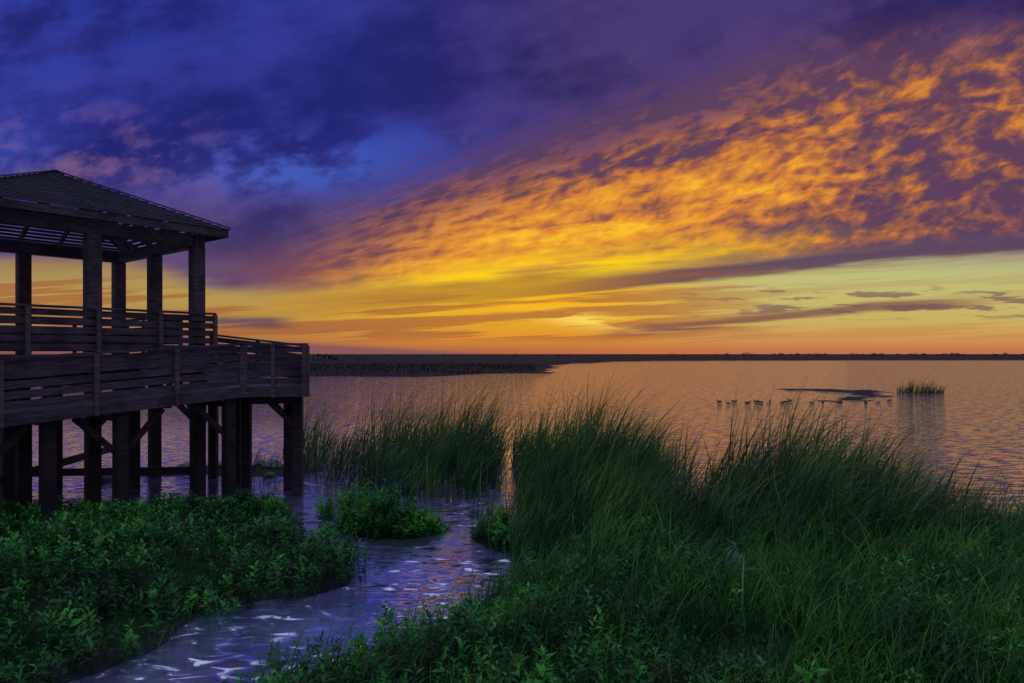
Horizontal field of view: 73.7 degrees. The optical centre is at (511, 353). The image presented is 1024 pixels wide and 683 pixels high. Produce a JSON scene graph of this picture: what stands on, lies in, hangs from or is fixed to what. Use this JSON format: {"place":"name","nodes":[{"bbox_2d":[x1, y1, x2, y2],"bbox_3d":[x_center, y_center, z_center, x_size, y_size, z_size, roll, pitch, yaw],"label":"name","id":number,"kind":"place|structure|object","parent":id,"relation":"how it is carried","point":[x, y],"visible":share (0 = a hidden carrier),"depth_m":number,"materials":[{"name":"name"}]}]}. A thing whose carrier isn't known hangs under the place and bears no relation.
{"place":"outdoors","nodes":[
{"label":"outdoors","id":0,"kind":"place"},
{"bbox_2d":[140,362,544,376],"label":"marsh grass","id":1,"kind":"structure","parent":0,"point":[423,367],"depth_m":137.26,"materials":[{"name":"green plant"}]},
{"bbox_2d":[0,354,1023,682],"bbox_3d":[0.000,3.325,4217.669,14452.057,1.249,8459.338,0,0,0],"label":"ground","id":2,"kind":"structure","parent":0,"point":[534,360],"depth_m":9.72,"materials":[{"name":"soil"}]},
{"bbox_2d":[102,475,111,481],"bbox_3d":[-11.210,3.447,18.795,0.346,0.225,0.632,0,0,24],"label":"rock","id":3,"kind":"object","parent":2,"relation":"on","point":[106,478],"visible":0.39,"depth_m":18.71,"materials":[{"name":"grey stone"}]},
{"bbox_2d":[0,169,231,507],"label":"viewing pavilion","id":4,"kind":"structure","parent":2,"relation":"on","point":[94,225],"depth_m":16.98,"materials":[{"name":"brown wood"}]},
{"bbox_2d":[0,335,309,521],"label":"boardwalk","id":5,"kind":"structure","parent":2,"relation":"on","point":[239,390],"depth_m":14.74,"materials":[{"name":"brown wood"}]},
{"bbox_2d":[176,463,188,466],"bbox_3d":[-9.622,3.458,20.381,0.714,0.393,0.777,0,0,-41],"label":"rock","id":6,"kind":"object","parent":2,"relation":"on","point":[183,464],"visible":0.09,"depth_m":20.29,"materials":[{"name":"grey stone"}]},
{"bbox_2d":[0,491,367,682],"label":"bank grass","id":7,"kind":"structure","parent":2,"relation":"on","point":[123,552],"depth_m":10.00,"materials":[{"name":"green plant"}]},
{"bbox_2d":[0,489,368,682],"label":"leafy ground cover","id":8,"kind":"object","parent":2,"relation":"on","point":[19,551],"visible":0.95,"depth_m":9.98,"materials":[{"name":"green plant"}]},
{"bbox_2d":[219,488,279,513],"bbox_3d":[-5.686,3.262,15.212,1.571,0.652,1.192,0,0,0],"label":"marsh shrub","id":9,"kind":"object","parent":2,"relation":"on","point":[245,496],"visible":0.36,"depth_m":15.03,"materials":[{"name":"green plant"}]},
{"bbox_2d":[256,459,265,465],"bbox_3d":[-7.892,3.449,21.484,0.383,0.284,0.666,0,0,-27],"label":"rock","id":10,"kind":"object","parent":2,"relation":"on","point":[259,462],"visible":0.53,"depth_m":21.25,"materials":[{"name":"grey stone"}]},
{"bbox_2d":[264,472,275,477],"bbox_3d":[-6.894,3.452,19.406,0.337,0.201,0.417,0,0,-39],"label":"rock","id":11,"kind":"object","parent":2,"relation":"on","point":[270,474],"visible":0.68,"depth_m":19.27,"materials":[{"name":"grey stone"}]},
{"bbox_2d":[207,447,333,487],"bbox_3d":[-6.946,3.052,20.311,4.291,1.057,5.192,0,0,0],"label":"reed bed","id":12,"kind":"object","parent":2,"relation":"on","point":[258,458],"visible":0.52,"depth_m":20.34,"materials":[{"name":"green plant"}]},
{"bbox_2d":[259,460,283,468],"bbox_3d":[-7.330,3.451,20.914,0.740,0.370,0.718,0,0,26],"label":"rock","id":13,"kind":"object","parent":2,"relation":"on","point":[279,465],"visible":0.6,"depth_m":20.75,"materials":[{"name":"grey stone"}]},
{"bbox_2d":[314,475,400,521],"bbox_3d":[-3.296,3.074,14.639,1.870,1.052,1.314,0,0,0],"label":"marsh shrub","id":14,"kind":"object","parent":2,"relation":"on","point":[323,510],"visible":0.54,"depth_m":14.45,"materials":[{"name":"green plant"}]},
{"bbox_2d":[334,481,441,539],"bbox_3d":[-2.446,3.070,13.487,2.132,1.030,1.588,0,0,0],"label":"marsh shrub","id":15,"kind":"object","parent":2,"relation":"on","point":[380,504],"visible":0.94,"depth_m":13.28,"materials":[{"name":"green plant"}]},
{"bbox_2d":[395,506,452,535],"bbox_3d":[-1.727,3.315,13.487,1.054,0.570,0.957,0,0,-39],"label":"marsh shrub","id":16,"kind":"object","parent":2,"relation":"on","point":[441,528],"visible":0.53,"depth_m":13.37,"materials":[{"name":"green plant"}]},
{"bbox_2d":[468,494,520,543],"bbox_3d":[-0.278,3.092,12.912,1.108,0.917,1.054,0,0,0],"label":"marsh shrub","id":17,"kind":"object","parent":2,"relation":"on","point":[504,515],"visible":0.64,"depth_m":12.86,"materials":[{"name":"green plant"}]},
{"bbox_2d":[489,519,531,554],"bbox_3d":[0.013,3.288,12.296,0.882,0.624,0.913,0,0,0],"label":"marsh shrub","id":18,"kind":"object","parent":2,"relation":"on","point":[502,537],"visible":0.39,"depth_m":12.16,"materials":[{"name":"green plant"}]},
{"bbox_2d":[191,504,1023,682],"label":"leafy ground cover","id":19,"kind":"object","parent":2,"relation":"on","point":[458,618],"visible":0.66,"depth_m":6.92,"materials":[{"name":"green plant"}]},
{"bbox_2d":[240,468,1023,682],"bbox_3d":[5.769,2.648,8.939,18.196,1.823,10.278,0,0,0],"label":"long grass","id":20,"kind":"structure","parent":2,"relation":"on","point":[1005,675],"depth_m":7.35,"materials":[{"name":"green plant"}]},
{"bbox_2d":[243,474,1023,682],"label":"tall grass","id":21,"kind":"structure","parent":2,"relation":"on","point":[592,537],"depth_m":8.58,"materials":[{"name":"green plant"}]},
{"bbox_2d":[303,408,1021,540],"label":"dry reed stems","id":22,"kind":"object","parent":2,"relation":"on","point":[653,478],"visible":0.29,"depth_m":11.96,"materials":[{"name":"plant"}]},
{"bbox_2d":[311,352,1023,360],"bbox_3d":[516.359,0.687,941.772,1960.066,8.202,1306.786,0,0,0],"label":"distant bushes","id":23,"kind":"object","parent":2,"relation":"on","point":[330,356],"visible":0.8,"depth_m":1010.25,"materials":[{"name":"plant"}]},
{"bbox_2d":[705,537,763,590],"bbox_3d":[2.933,2.768,8.907,0.843,0.750,0.745,0,0,22],"label":"broadleaf plant","id":24,"kind":"object","parent":2,"relation":"on","point":[737,554],"visible":0.3,"depth_m":8.88,"materials":[{"name":"green plant"}]},
{"bbox_2d":[0,0,1023,353],"label":"sky","id":25,"kind":"structure","parent":0,"point":[386,176],"materials":[{"name":"multicoloured"}]},
{"bbox_2d":[31,360,1023,682],"bbox_3d":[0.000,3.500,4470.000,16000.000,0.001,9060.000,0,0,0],"label":"water","id":26,"kind":"structure","parent":0,"point":[975,410],"depth_m":30.01,"materials":[{"name":"liquid"}]},
{"bbox_2d":[283,367,553,500],"bbox_3d":[-3.482,1.808,21.954,10.779,3.544,12.390,0,0,0],"label":"reed bed","id":27,"kind":"object","parent":26,"relation":"in","point":[481,440],"visible":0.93,"depth_m":19.21,"materials":[{"name":"green plant"}]},
{"bbox_2d":[471,430,552,551],"bbox_3d":[0.115,2.604,14.752,1.912,1.952,5.436,0,0,0],"label":"reed bed","id":28,"kind":"object","parent":26,"relation":"in","point":[487,514],"visible":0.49,"depth_m":13.48,"materials":[{"name":"green plant"}]},
{"bbox_2d":[501,358,753,562],"bbox_3d":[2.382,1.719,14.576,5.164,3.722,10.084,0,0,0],"label":"reed bed","id":29,"kind":"object","parent":26,"relation":"in","point":[587,446],"visible":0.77,"depth_m":13.38,"materials":[{"name":"green plant"}]},
{"bbox_2d":[685,376,1019,561],"bbox_3d":[6.150,1.875,13.289,6.309,3.410,8.518,0,0,0],"label":"reed bed","id":30,"kind":"object","parent":26,"relation":"in","point":[832,469],"visible":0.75,"depth_m":11.30,"materials":[{"name":"green plant"}]},
{"bbox_2d":[896,377,952,393],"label":"grass tuft","id":31,"kind":"object","parent":26,"relation":"in","point":[911,389],"visible":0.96,"depth_m":60.82,"materials":[{"name":"green plant"}]},
{"bbox_2d":[919,457,1023,540],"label":"reed bed","id":32,"kind":"object","parent":26,"relation":"in","point":[989,485],"visible":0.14,"depth_m":11.79,"materials":[{"name":"green plant"}]}
]}

